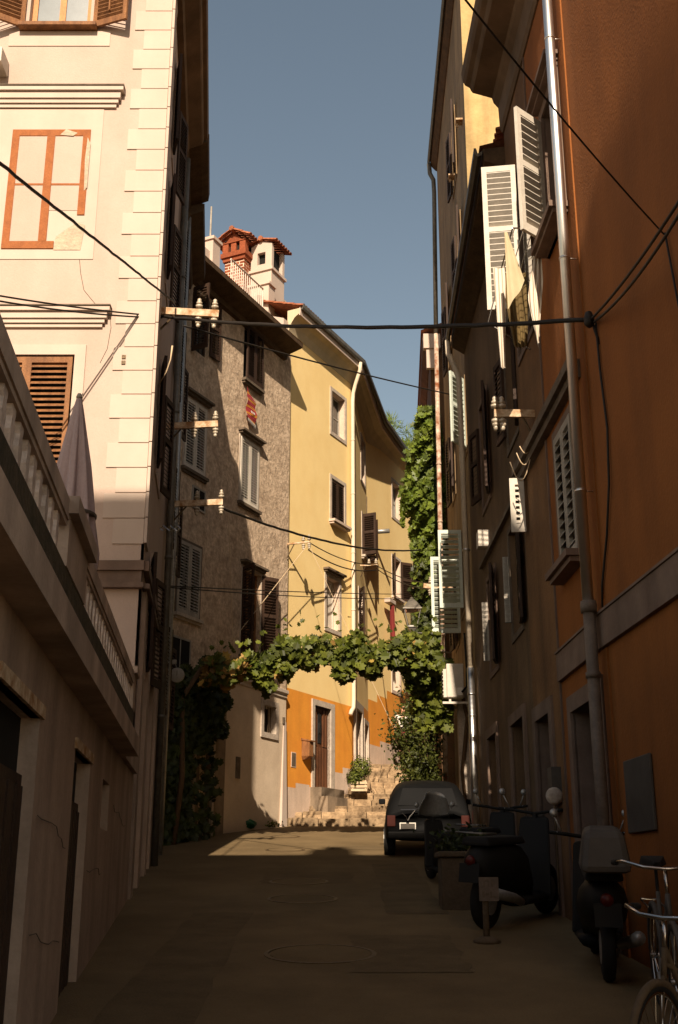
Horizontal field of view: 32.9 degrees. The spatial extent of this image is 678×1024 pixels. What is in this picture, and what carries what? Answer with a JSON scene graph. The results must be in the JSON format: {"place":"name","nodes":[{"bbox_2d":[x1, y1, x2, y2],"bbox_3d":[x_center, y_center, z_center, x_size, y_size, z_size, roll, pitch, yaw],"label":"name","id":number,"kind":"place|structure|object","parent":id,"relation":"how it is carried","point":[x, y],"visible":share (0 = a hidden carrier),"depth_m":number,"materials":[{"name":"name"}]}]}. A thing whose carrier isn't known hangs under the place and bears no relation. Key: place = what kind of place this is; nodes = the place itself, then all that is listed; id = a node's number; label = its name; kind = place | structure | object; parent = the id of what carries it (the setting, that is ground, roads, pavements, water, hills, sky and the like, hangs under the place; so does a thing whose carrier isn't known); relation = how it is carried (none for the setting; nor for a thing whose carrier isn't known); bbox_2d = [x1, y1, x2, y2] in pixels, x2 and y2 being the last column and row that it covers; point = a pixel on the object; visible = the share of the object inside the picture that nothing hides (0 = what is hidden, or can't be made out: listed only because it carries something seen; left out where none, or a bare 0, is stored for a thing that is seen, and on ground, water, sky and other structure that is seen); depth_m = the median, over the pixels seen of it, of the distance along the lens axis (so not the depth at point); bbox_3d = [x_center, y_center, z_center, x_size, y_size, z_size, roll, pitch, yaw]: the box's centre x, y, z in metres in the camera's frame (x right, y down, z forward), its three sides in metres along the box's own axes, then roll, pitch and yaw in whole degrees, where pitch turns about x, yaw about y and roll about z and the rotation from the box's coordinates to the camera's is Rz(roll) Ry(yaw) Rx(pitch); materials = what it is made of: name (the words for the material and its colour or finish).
{"place":"outdoors","nodes":[
{"label":"outdoors","id":0,"kind":"place"},
{"bbox_2d":[202,0,441,442],"label":"sky","id":1,"kind":"structure","parent":0,"point":[320,111],"materials":[{"name":"blue"}]},
{"bbox_2d":[50,826,677,1023],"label":"street","id":2,"kind":"structure","parent":0,"point":[535,966],"depth_m":9.49,"materials":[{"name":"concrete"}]},
{"bbox_2d":[92,912,253,1023],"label":"street patch","id":3,"kind":"object","parent":2,"relation":"on","point":[171,982],"visible":1,"depth_m":8.40,"materials":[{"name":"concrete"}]},
{"bbox_2d":[191,712,226,835],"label":"garden wall","id":4,"kind":"structure","parent":2,"relation":"on","point":[217,805],"depth_m":23.60,"materials":[{"name":"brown stone"}]},
{"bbox_2d":[163,655,234,845],"bbox_3d":[-2.796,4.511,22.160,0.507,3.918,3.205,-7,-19,22],"label":"wall ivy","id":5,"kind":"object","parent":4,"relation":"attached to","point":[201,725],"depth_m":21.98,"materials":[{"name":"green plant"}]},
{"bbox_2d":[269,878,327,884],"bbox_3d":[-0.514,4.736,14.700,0.760,0.106,0.758,0,-18,0],"label":"manhole cover","id":6,"kind":"object","parent":2,"relation":"on","point":[298,881],"visible":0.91,"depth_m":14.67,"materials":[{"name":"metal"}]},
{"bbox_2d":[267,894,337,903],"bbox_3d":[-0.411,4.364,12.936,0.800,0.110,0.798,0,-18,0],"label":"manhole cover","id":7,"kind":"object","parent":2,"relation":"on","point":[303,898],"visible":0.94,"depth_m":12.94,"materials":[{"name":"metal"}]},
{"bbox_2d":[264,944,376,963],"bbox_3d":[-0.153,3.611,9.371,0.920,0.123,0.918,0,-18,0],"label":"manhole cover","id":8,"kind":"object","parent":2,"relation":"on","point":[319,954],"visible":0.92,"depth_m":9.35,"materials":[{"name":"metal"}]},
{"bbox_2d":[327,846,383,849],"bbox_3d":[0.347,5.848,20.022,1.152,0.095,0.900,0,-18,0],"label":"street patch","id":9,"kind":"object","parent":2,"relation":"on","point":[355,848],"visible":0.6,"depth_m":19.84,"materials":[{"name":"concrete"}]},
{"bbox_2d":[347,935,472,971],"bbox_3d":[0.548,3.616,9.445,0.957,0.191,1.800,0,-18,0],"label":"street patch","id":10,"kind":"object","parent":2,"relation":"on","point":[419,953],"visible":1,"depth_m":9.32,"materials":[{"name":"asphalt"}]},
{"bbox_2d":[372,864,448,913],"bbox_3d":[0.800,4.654,14.365,0.652,0.572,5.400,0,-18,0],"label":"street patch","id":11,"kind":"object","parent":2,"relation":"on","point":[405,889],"visible":0.94,"depth_m":13.61,"materials":[{"name":"asphalt"}]},
{"bbox_2d":[379,780,471,854],"bbox_3d":[1.516,5.259,19.674,1.633,1.271,3.071,0,-18,0],"label":"car","id":12,"kind":"object","parent":2,"relation":"on","point":[402,821],"visible":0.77,"depth_m":18.42,"materials":[{"name":"black metal"}]},
{"bbox_2d":[414,791,464,878],"bbox_3d":[1.389,4.169,14.721,0.563,1.212,1.464,8,-19,-22],"label":"scooter","id":13,"kind":"object","parent":2,"relation":"on","point":[434,805],"visible":0.65,"depth_m":15.10,"materials":[{"name":"metal"}]},
{"bbox_2d":[412,821,485,909],"bbox_3d":[1.317,3.794,12.320,0.746,0.928,0.812,10,-20,-27],"label":"stone planter","id":14,"kind":"object","parent":2,"relation":"on","point":[454,893],"visible":0.66,"depth_m":12.14,"materials":[{"name":"grey stone"}]},
{"bbox_2d":[473,877,500,943],"bbox_3d":[1.282,3.496,10.031,0.240,0.590,0.240,0,-18,0],"label":"sign","id":15,"kind":"object","parent":2,"relation":"on","point":[488,889],"visible":0.95,"depth_m":10.03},
{"bbox_2d":[454,788,527,850],"bbox_3d":[1.827,3.828,13.312,0.684,1.303,1.786,-5,-19,15],"label":"scooter","id":16,"kind":"object","parent":2,"relation":"on","point":[501,822],"visible":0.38,"depth_m":13.76,"materials":[{"name":"plastic"}]},
{"bbox_2d":[455,788,562,928],"bbox_3d":[1.788,3.379,11.345,0.718,1.362,1.875,-8,-20,24],"label":"scooter","id":17,"kind":"object","parent":2,"relation":"on","point":[523,870],"visible":0.89,"depth_m":11.05,"materials":[{"name":"metal"}]},
{"bbox_2d":[546,787,562,893],"bbox_3d":[2.085,3.141,11.008,0.170,0.985,0.060,0,-18,0],"label":"round mirror","id":18,"kind":"object","parent":2,"relation":"on","point":[554,796],"visible":1,"depth_m":11.10,"materials":[{"name":"metal"}]},
{"bbox_2d":[549,808,645,981],"bbox_3d":[2.057,2.913,8.890,0.693,1.264,1.847,0,-18,0],"label":"scooter","id":19,"kind":"object","parent":2,"relation":"on","point":[599,909],"visible":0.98,"depth_m":8.20,"materials":[{"name":"metal"}]},
{"bbox_2d":[611,856,677,1023],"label":"bicycle","id":20,"kind":"object","parent":2,"relation":"on","point":[655,863],"visible":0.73,"depth_m":7.27,"materials":[{"name":"metal"}]},
{"bbox_2d":[624,902,677,1023],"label":"bicycle","id":21,"kind":"object","parent":2,"relation":"on","point":[662,987],"visible":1,"depth_m":5.33,"materials":[{"name":"metal"}]},
{"bbox_3d":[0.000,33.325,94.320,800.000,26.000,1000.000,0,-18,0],"label":"ground","id":22,"kind":"structure","parent":0,"visible":0},
{"bbox_2d":[0,314,139,1023],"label":"terrace building","id":23,"kind":"structure","parent":22,"relation":"on","point":[69,674],"depth_m":6.32,"materials":[{"name":"paint"}]},
{"bbox_2d":[0,763,22,1023],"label":"door","id":24,"kind":"structure","parent":23,"relation":"in","point":[11,789],"depth_m":5.67,"materials":[{"name":"brown wood"}]},
{"bbox_2d":[58,801,78,996],"bbox_3d":[-1.905,3.160,7.750,0.045,2.370,1.000,2,-18,-6],"label":"door","id":25,"kind":"structure","parent":23,"relation":"in","point":[74,820],"depth_m":8.12,"materials":[{"name":"brown wood"}]},
{"bbox_2d":[57,393,99,570],"bbox_3d":[-2.829,0.483,11.933,0.650,3.721,0.550,0,-18,0],"label":"parasol","id":26,"kind":"object","parent":23,"relation":"on","point":[74,464],"visible":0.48,"depth_m":12.16,"materials":[{"name":"fabric"}]},
{"bbox_2d":[0,0,208,899],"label":"pink house","id":27,"kind":"structure","parent":22,"relation":"on","point":[104,116],"depth_m":15.54,"materials":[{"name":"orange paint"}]},
{"bbox_2d":[12,344,86,463],"bbox_3d":[-4.025,-1.021,14.618,1.510,2.342,0.220,0,-18,0],"label":"window","id":28,"kind":"structure","parent":27,"relation":"in","point":[54,384],"depth_m":14.80,"materials":[{"name":"brown wood"}]},
{"bbox_2d":[0,109,103,258],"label":"blind window","id":29,"kind":"structure","parent":27,"relation":"in","point":[57,152],"depth_m":15.63,"materials":[{"name":"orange paint"}]},
{"bbox_2d":[0,0,128,45],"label":"window","id":30,"kind":"structure","parent":27,"relation":"in","point":[54,22],"depth_m":16.38,"materials":[{"name":"brown wood"}]},
{"bbox_2d":[0,295,138,314],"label":"overhead cable","id":31,"kind":"object","parent":27,"relation":"attached to","point":[67,305],"visible":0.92,"depth_m":13.92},
{"bbox_2d":[0,300,161,318],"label":"overhead cable","id":32,"kind":"object","parent":27,"relation":"attached to","point":[67,310],"visible":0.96,"depth_m":13.90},
{"bbox_2d":[136,551,166,692],"bbox_3d":[-2.580,1.499,15.480,0.337,1.700,1.770,1,-18,-4],"label":"window","id":33,"kind":"structure","parent":27,"relation":"in","point":[151,632],"depth_m":15.81,"materials":[{"name":"brown wood"}]},
{"bbox_2d":[155,355,174,499],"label":"window","id":34,"kind":"structure","parent":27,"relation":"in","point":[162,440],"depth_m":16.59,"materials":[{"name":"brown wood"}]},
{"bbox_2d":[156,173,182,322],"bbox_3d":[-2.580,-3.923,17.239,0.337,1.700,1.770,1,-18,-4],"label":"window","id":35,"kind":"structure","parent":27,"relation":"in","point":[173,232],"depth_m":17.52,"materials":[{"name":"brown wood"}]},
{"bbox_2d":[171,53,188,205],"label":"window","id":36,"kind":"structure","parent":27,"relation":"in","point":[180,126],"depth_m":18.25,"materials":[{"name":"brown wood"}]},
{"bbox_2d":[160,298,218,329],"bbox_3d":[-2.044,-2.631,15.466,0.858,0.544,0.099,0,-18,0],"label":"insulator bracket","id":37,"kind":"object","parent":27,"relation":"attached to","point":[200,312],"visible":0.87,"depth_m":15.46,"materials":[{"name":"metal"}]},
{"bbox_2d":[0,161,175,302],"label":"overhead cable","id":38,"kind":"object","parent":37,"relation":"attached to","point":[30,188],"visible":1,"depth_m":9.53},
{"bbox_2d":[165,411,218,447],"bbox_3d":[-2.277,-1.277,17.760,0.835,0.618,0.099,0,-18,0],"label":"insulator bracket","id":39,"kind":"object","parent":27,"relation":"attached to","point":[194,425],"visible":0.98,"depth_m":17.76,"materials":[{"name":"metal"}]},
{"bbox_2d":[150,135,209,865],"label":"narrow house","id":40,"kind":"structure","parent":22,"relation":"on","point":[191,226],"depth_m":19.92,"materials":[{"name":"paint"}]},
{"bbox_2d":[168,648,176,730],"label":"window","id":41,"kind":"structure","parent":40,"relation":"in","point":[170,726],"depth_m":21.25,"materials":[{"name":"brown wood"}]},
{"bbox_2d":[175,507,182,577],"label":"window","id":42,"kind":"structure","parent":40,"relation":"in","point":[177,572],"depth_m":22.17,"materials":[{"name":"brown wood"}]},
{"bbox_2d":[181,369,188,441],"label":"window","id":43,"kind":"structure","parent":40,"relation":"in","point":[183,436],"depth_m":23.06,"materials":[{"name":"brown wood"}]},
{"bbox_2d":[174,489,223,520],"bbox_3d":[-2.337,-0.080,18.949,0.892,0.615,0.099,0,-18,0],"label":"insulator bracket","id":44,"kind":"object","parent":40,"relation":"attached to","point":[195,504],"visible":0.98,"depth_m":18.95,"materials":[{"name":"metal"}]},
{"bbox_2d":[224,508,420,551],"bbox_3d":[0.151,0.470,24.554,0.055,2.494,11.756,-7,-19,20],"label":"overhead cable","id":45,"kind":"object","parent":44,"relation":"attached to","point":[266,524],"visible":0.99,"depth_m":22.22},
{"bbox_2d":[170,587,408,598],"bbox_3d":[-0.400,1.733,24.143,0.020,2.755,12.809,-7,-19,19],"label":"overhead cable","id":46,"kind":"object","parent":40,"relation":"attached to","point":[284,595],"visible":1,"depth_m":22.07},
{"bbox_2d":[171,586,408,594],"bbox_3d":[-0.399,1.665,24.165,0.020,2.851,12.810,-7,-19,19],"label":"overhead cable","id":47,"kind":"object","parent":40,"relation":"attached to","point":[275,590],"visible":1,"depth_m":21.68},
{"bbox_2d":[172,206,302,836],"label":"stone house","id":48,"kind":"structure","parent":22,"relation":"on","point":[241,460],"depth_m":26.03,"materials":[{"name":"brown stone"}]},
{"bbox_2d":[173,537,203,625],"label":"window","id":49,"kind":"structure","parent":48,"relation":"in","point":[184,604],"depth_m":23.74,"materials":[{"name":"wood"}]},
{"bbox_2d":[181,386,214,483],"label":"window","id":50,"kind":"structure","parent":48,"relation":"in","point":[191,449],"depth_m":24.75,"materials":[{"name":"wood"}]},
{"bbox_2d":[191,283,221,361],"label":"window","id":51,"kind":"structure","parent":48,"relation":"in","point":[199,340],"depth_m":25.41,"materials":[{"name":"brown wood"}]},
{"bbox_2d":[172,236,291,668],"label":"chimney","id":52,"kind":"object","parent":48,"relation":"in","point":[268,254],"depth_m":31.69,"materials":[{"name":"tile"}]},
{"bbox_2d":[246,387,256,426],"bbox_3d":[-2.055,-2.454,27.056,0.069,0.968,0.423,-9,-20,26],"label":"hanging banner","id":53,"kind":"object","parent":48,"relation":"hanging from","point":[251,411],"visible":1,"depth_m":27.04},
{"bbox_2d":[237,427,266,516],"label":"window","id":54,"kind":"structure","parent":48,"relation":"in","point":[249,441],"depth_m":26.76,"materials":[{"name":"wood"}]},
{"bbox_2d":[242,326,264,395],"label":"window","id":55,"kind":"structure","parent":48,"relation":"in","point":[249,378],"depth_m":27.60,"materials":[{"name":"brown wood"}]},
{"bbox_2d":[238,558,278,656],"bbox_3d":[-2.009,2.306,26.005,0.783,2.260,1.516,-6,-19,18],"label":"window","id":56,"kind":"structure","parent":48,"relation":"in","point":[269,608],"depth_m":26.23,"materials":[{"name":"brown wood"}]},
{"bbox_2d":[260,698,278,740],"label":"window","id":57,"kind":"structure","parent":48,"relation":"in","point":[264,724],"depth_m":26.21,"materials":[{"name":"stone"}]},
{"bbox_2d":[263,300,432,818],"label":"yellow house","id":58,"kind":"structure","parent":22,"relation":"on","point":[347,465],"depth_m":30.94,"materials":[{"name":"paint"}]},
{"bbox_2d":[301,738,314,759],"bbox_3d":[-0.739,5.671,27.506,0.260,0.507,0.240,-9,-20,26],"label":"mailbox","id":59,"kind":"object","parent":58,"relation":"attached to","point":[307,749],"visible":1,"depth_m":27.43,"materials":[{"name":"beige metal"}]},
{"bbox_2d":[315,706,326,787],"bbox_3d":[-0.502,5.836,28.447,0.102,1.990,0.860,-9,-20,26],"label":"door","id":60,"kind":"structure","parent":58,"relation":"in","point":[320,713],"depth_m":28.50,"materials":[{"name":"brown wood"}]},
{"bbox_2d":[323,566,346,636],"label":"window","id":61,"kind":"structure","parent":58,"relation":"in","point":[329,572],"depth_m":30.23,"materials":[{"name":"white paint"}]},
{"bbox_2d":[330,386,346,444],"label":"window","id":62,"kind":"structure","parent":58,"relation":"in","point":[334,404],"depth_m":32.21,"materials":[{"name":"white wood"}]},
{"bbox_2d":[329,473,351,532],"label":"window","id":63,"kind":"structure","parent":58,"relation":"in","point":[334,490],"depth_m":31.18,"materials":[{"name":"stone"}]},
{"bbox_2d":[358,586,364,633],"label":"window","id":64,"kind":"structure","parent":58,"relation":"in","point":[360,590],"depth_m":32.16,"materials":[{"name":"white paint"}]},
{"bbox_2d":[361,511,377,566],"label":"window","id":65,"kind":"structure","parent":58,"relation":"in","point":[369,524],"depth_m":33.67,"materials":[{"name":"brown wood"}]},
{"bbox_2d":[391,477,400,523],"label":"window","id":66,"kind":"structure","parent":58,"relation":"in","point":[393,491],"depth_m":37.85,"materials":[{"name":"beige wood"}]},
{"bbox_2d":[391,553,412,604],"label":"window","id":67,"kind":"structure","parent":58,"relation":"in","point":[405,568],"depth_m":37.18,"materials":[{"name":"brown wood"}]},
{"bbox_2d":[287,764,435,825],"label":"stone steps","id":68,"kind":"structure","parent":22,"relation":"on","point":[365,808],"depth_m":27.41,"materials":[{"name":"stone"}]},
{"bbox_2d":[344,755,373,791],"bbox_3d":[0.504,6.511,28.644,0.736,0.900,0.674,0,-18,0],"label":"potted shrub","id":69,"kind":"object","parent":68,"relation":"on","point":[356,775],"visible":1,"depth_m":28.43,"materials":[{"name":"green plant"}]},
{"bbox_2d":[386,410,414,448],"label":"pine tree","id":70,"kind":"object","parent":22,"relation":"on","point":[390,420],"visible":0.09,"depth_m":64.76,"materials":[{"name":"green plant"}]},
{"bbox_2d":[374,685,454,782],"bbox_3d":[1.735,5.556,26.226,1.898,3.424,1.782,0,-18,0],"label":"leafy shrub","id":71,"kind":"object","parent":22,"relation":"on","point":[419,758],"visible":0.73,"depth_m":26.03,"materials":[{"name":"green plant"}]},
{"bbox_2d":[417,323,455,784],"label":"dark house","id":72,"kind":"structure","parent":22,"relation":"on","point":[426,373],"depth_m":32.80,"materials":[{"name":"paint"}]},
{"bbox_2d":[397,405,446,741],"bbox_3d":[2.236,1.950,29.819,1.408,10.698,1.339,0,-18,0],"label":"climbing ivy","id":73,"kind":"object","parent":72,"relation":"attached to","point":[417,493],"visible":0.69,"depth_m":30.31,"materials":[{"name":"green plant"}]},
{"bbox_2d":[427,0,499,826],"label":"ochre house","id":74,"kind":"structure","parent":22,"relation":"on","point":[464,121],"depth_m":24.84,"materials":[{"name":"yellow paint"}]},
{"bbox_2d":[183,325,449,394],"bbox_3d":[0.296,-2.468,19.934,0.026,2.748,9.833,-10,-20,27],"label":"overhead cable","id":75,"kind":"object","parent":74,"relation":"attached to","point":[306,359],"visible":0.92,"depth_m":18.19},
{"bbox_2d":[197,606,468,805],"bbox_3d":[-0.123,3.936,21.733,5.157,4.329,1.604,0,-18,0],"label":"grape vine","id":76,"kind":"object","parent":74,"relation":"attached to","point":[420,667],"visible":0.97,"depth_m":21.62,"materials":[{"name":"green plant"}]},
{"bbox_2d":[402,597,450,652],"bbox_3d":[1.962,2.537,25.774,1.078,1.288,0.440,0,-18,0],"label":"street lamp","id":77,"kind":"object","parent":74,"relation":"attached to","point":[412,606],"visible":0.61,"depth_m":25.71,"materials":[{"name":"glass"}]},
{"bbox_2d":[441,282,451,376],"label":"window","id":78,"kind":"structure","parent":74,"relation":"in","point":[445,312],"depth_m":27.46,"materials":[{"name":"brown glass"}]},
{"bbox_2d":[430,528,464,632],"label":"window","id":79,"kind":"structure","parent":74,"relation":"in","point":[451,575],"depth_m":23.80,"materials":[{"name":"white wood"}]},
{"bbox_2d":[445,424,455,507],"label":"window","id":80,"kind":"structure","parent":74,"relation":"in","point":[449,459],"depth_m":26.38,"materials":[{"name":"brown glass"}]},
{"bbox_2d":[445,99,456,202],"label":"window","id":81,"kind":"structure","parent":74,"relation":"in","point":[449,144],"depth_m":25.59,"materials":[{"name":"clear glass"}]},
{"bbox_2d":[440,633,467,708],"bbox_3d":[2.215,3.035,21.987,0.550,1.351,0.899,0,-18,0],"label":"air conditioner","id":82,"kind":"object","parent":74,"relation":"attached to","point":[452,681],"visible":0.88,"depth_m":21.59,"materials":[{"name":"white paint"}]},
{"bbox_2d":[449,587,459,652],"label":"window","id":83,"kind":"structure","parent":74,"relation":"in","point":[456,636],"depth_m":25.66,"materials":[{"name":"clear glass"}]},
{"bbox_2d":[450,205,460,289],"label":"window","id":84,"kind":"structure","parent":74,"relation":"in","point":[455,242],"depth_m":24.61,"materials":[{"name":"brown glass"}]},
{"bbox_2d":[449,370,467,460],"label":"window","id":85,"kind":"structure","parent":74,"relation":"in","point":[452,379],"depth_m":22.70,"materials":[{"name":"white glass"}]},
{"bbox_2d":[445,126,536,844],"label":"brown house","id":86,"kind":"structure","parent":22,"relation":"on","point":[504,690],"depth_m":17.10,"materials":[{"name":"paint"}]},
{"bbox_2d":[468,380,491,516],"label":"window","id":87,"kind":"structure","parent":86,"relation":"in","point":[483,403],"depth_m":18.20,"materials":[{"name":"brown wood"}]},
{"bbox_2d":[482,562,499,679],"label":"window","id":88,"kind":"structure","parent":86,"relation":"in","point":[491,578],"depth_m":16.66,"materials":[{"name":"grey wood"}]},
{"bbox_2d":[493,315,518,457],"bbox_3d":[2.258,-1.778,15.426,0.133,1.860,1.647,0,-18,0],"label":"window","id":89,"kind":"structure","parent":86,"relation":"in","point":[500,437],"depth_m":15.68,"materials":[{"name":"brown wood"}]},
{"bbox_2d":[502,512,524,643],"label":"window","id":90,"kind":"structure","parent":86,"relation":"in","point":[508,601],"depth_m":15.16,"materials":[{"name":"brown wood"}]},
{"bbox_2d":[461,0,621,953],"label":"building","id":91,"kind":"structure","parent":22,"relation":"on","point":[518,188],"depth_m":12.58,"materials":[{"name":"paint"}]},
{"bbox_2d":[481,164,533,532],"bbox_3d":[2.120,-2.181,13.664,0.658,4.680,1.402,0,-18,0],"label":"window","id":92,"kind":"structure","parent":91,"relation":"in","point":[499,197],"depth_m":14.16,"materials":[{"name":"white wood"}]},
{"bbox_2d":[488,227,533,349],"bbox_3d":[2.027,-2.503,13.033,0.527,0.815,1.367,0,-18,0],"label":"drying rack","id":93,"kind":"object","parent":91,"relation":"attached to","point":[512,230],"visible":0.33,"depth_m":13.11,"materials":[{"name":"silver metal"}]},
{"bbox_2d":[493,267,505,367],"bbox_3d":[1.826,-2.191,12.906,0.144,1.270,0.031,0,-18,0],"label":"laundry cloth","id":94,"kind":"object","parent":93,"relation":"hanging from","point":[499,279],"visible":0.98,"depth_m":12.95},
{"bbox_2d":[504,232,523,308],"bbox_3d":[1.901,-2.624,12.415,0.189,0.950,0.031,0,-18,0],"label":"laundry cloth","id":95,"kind":"object","parent":93,"relation":"hanging from","point":[515,278],"visible":1,"depth_m":12.40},
{"bbox_2d":[505,272,527,347],"bbox_3d":[2.046,-2.337,13.268,0.323,0.970,0.039,0,-18,0],"label":"laundry cloth","id":96,"kind":"object","parent":93,"relation":"hanging from","point":[517,310],"visible":0.73,"depth_m":13.25,"materials":[{"name":"fabric"}]},
{"bbox_2d":[528,256,542,342],"bbox_3d":[2.132,-2.403,12.448,0.169,1.350,0.036,0,-18,0],"label":"laundry cloth","id":97,"kind":"object","parent":93,"relation":"hanging from","point":[535,292],"visible":0.81,"depth_m":12.44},
{"bbox_2d":[491,396,534,432],"bbox_3d":[2.015,-1.071,13.261,0.516,0.570,0.101,0,-18,0],"label":"insulator bracket","id":98,"kind":"object","parent":91,"relation":"attached to","point":[501,412],"visible":0.98,"depth_m":13.26,"materials":[{"name":"metal"}]},
{"bbox_2d":[514,49,568,258],"bbox_3d":[2.122,-3.822,12.363,0.395,1.940,1.040,0,-18,-2],"label":"window","id":99,"kind":"structure","parent":91,"relation":"in","point":[538,216],"depth_m":12.49,"materials":[{"name":"white wood"}]},
{"bbox_2d":[545,405,579,584],"bbox_3d":[2.289,-0.178,11.510,0.364,1.640,1.005,0,-18,0],"label":"window","id":100,"kind":"structure","parent":91,"relation":"in","point":[567,563],"depth_m":11.48,"materials":[{"name":"wood"}]},
{"bbox_2d":[542,0,677,978],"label":"orange house","id":101,"kind":"structure","parent":22,"relation":"on","point":[618,60],"depth_m":9.55,"materials":[{"name":"paint"}]},
{"bbox_2d":[464,0,663,234],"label":"overhead cable","id":102,"kind":"object","parent":101,"relation":"attached to","point":[542,94],"visible":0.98,"depth_m":7.15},
{"bbox_2d":[583,311,599,343],"bbox_3d":[2.296,-1.675,10.456,0.131,0.322,0.099,-9,-20,25],"label":"cable clamp","id":103,"kind":"object","parent":101,"relation":"attached to","point":[588,321],"visible":0.96,"depth_m":10.45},
{"bbox_2d":[161,315,583,329],"bbox_3d":[-0.037,-2.191,12.949,6.444,2.383,0.052,-16,-24,41],"label":"overhead cable","id":104,"kind":"object","parent":103,"relation":"attached to","point":[502,324],"visible":1,"depth_m":12.23,"materials":[{"name":"rubber"}]},
{"bbox_2d":[591,200,677,319],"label":"overhead cable","id":105,"kind":"object","parent":103,"relation":"attached to","point":[670,214],"visible":1,"depth_m":8.19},
{"bbox_2d":[593,214,677,322],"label":"overhead cable","id":106,"kind":"object","parent":103,"relation":"attached to","point":[673,223],"visible":1,"depth_m":8.13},
{"bbox_2d":[595,322,609,607],"bbox_3d":[2.329,-0.463,10.241,0.025,2.602,0.542,1,-18,-4],"label":"wall cable","id":107,"kind":"object","parent":101,"relation":"attached to","point":[608,469],"depth_m":10.06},
{"bbox_2d":[623,753,657,833],"bbox_3d":[2.358,2.214,9.013,0.028,0.570,0.650,1,-18,-4],"label":"notice board","id":108,"kind":"object","parent":101,"relation":"attached to","point":[640,795],"visible":1,"depth_m":8.96,"materials":[{"name":"metal"}]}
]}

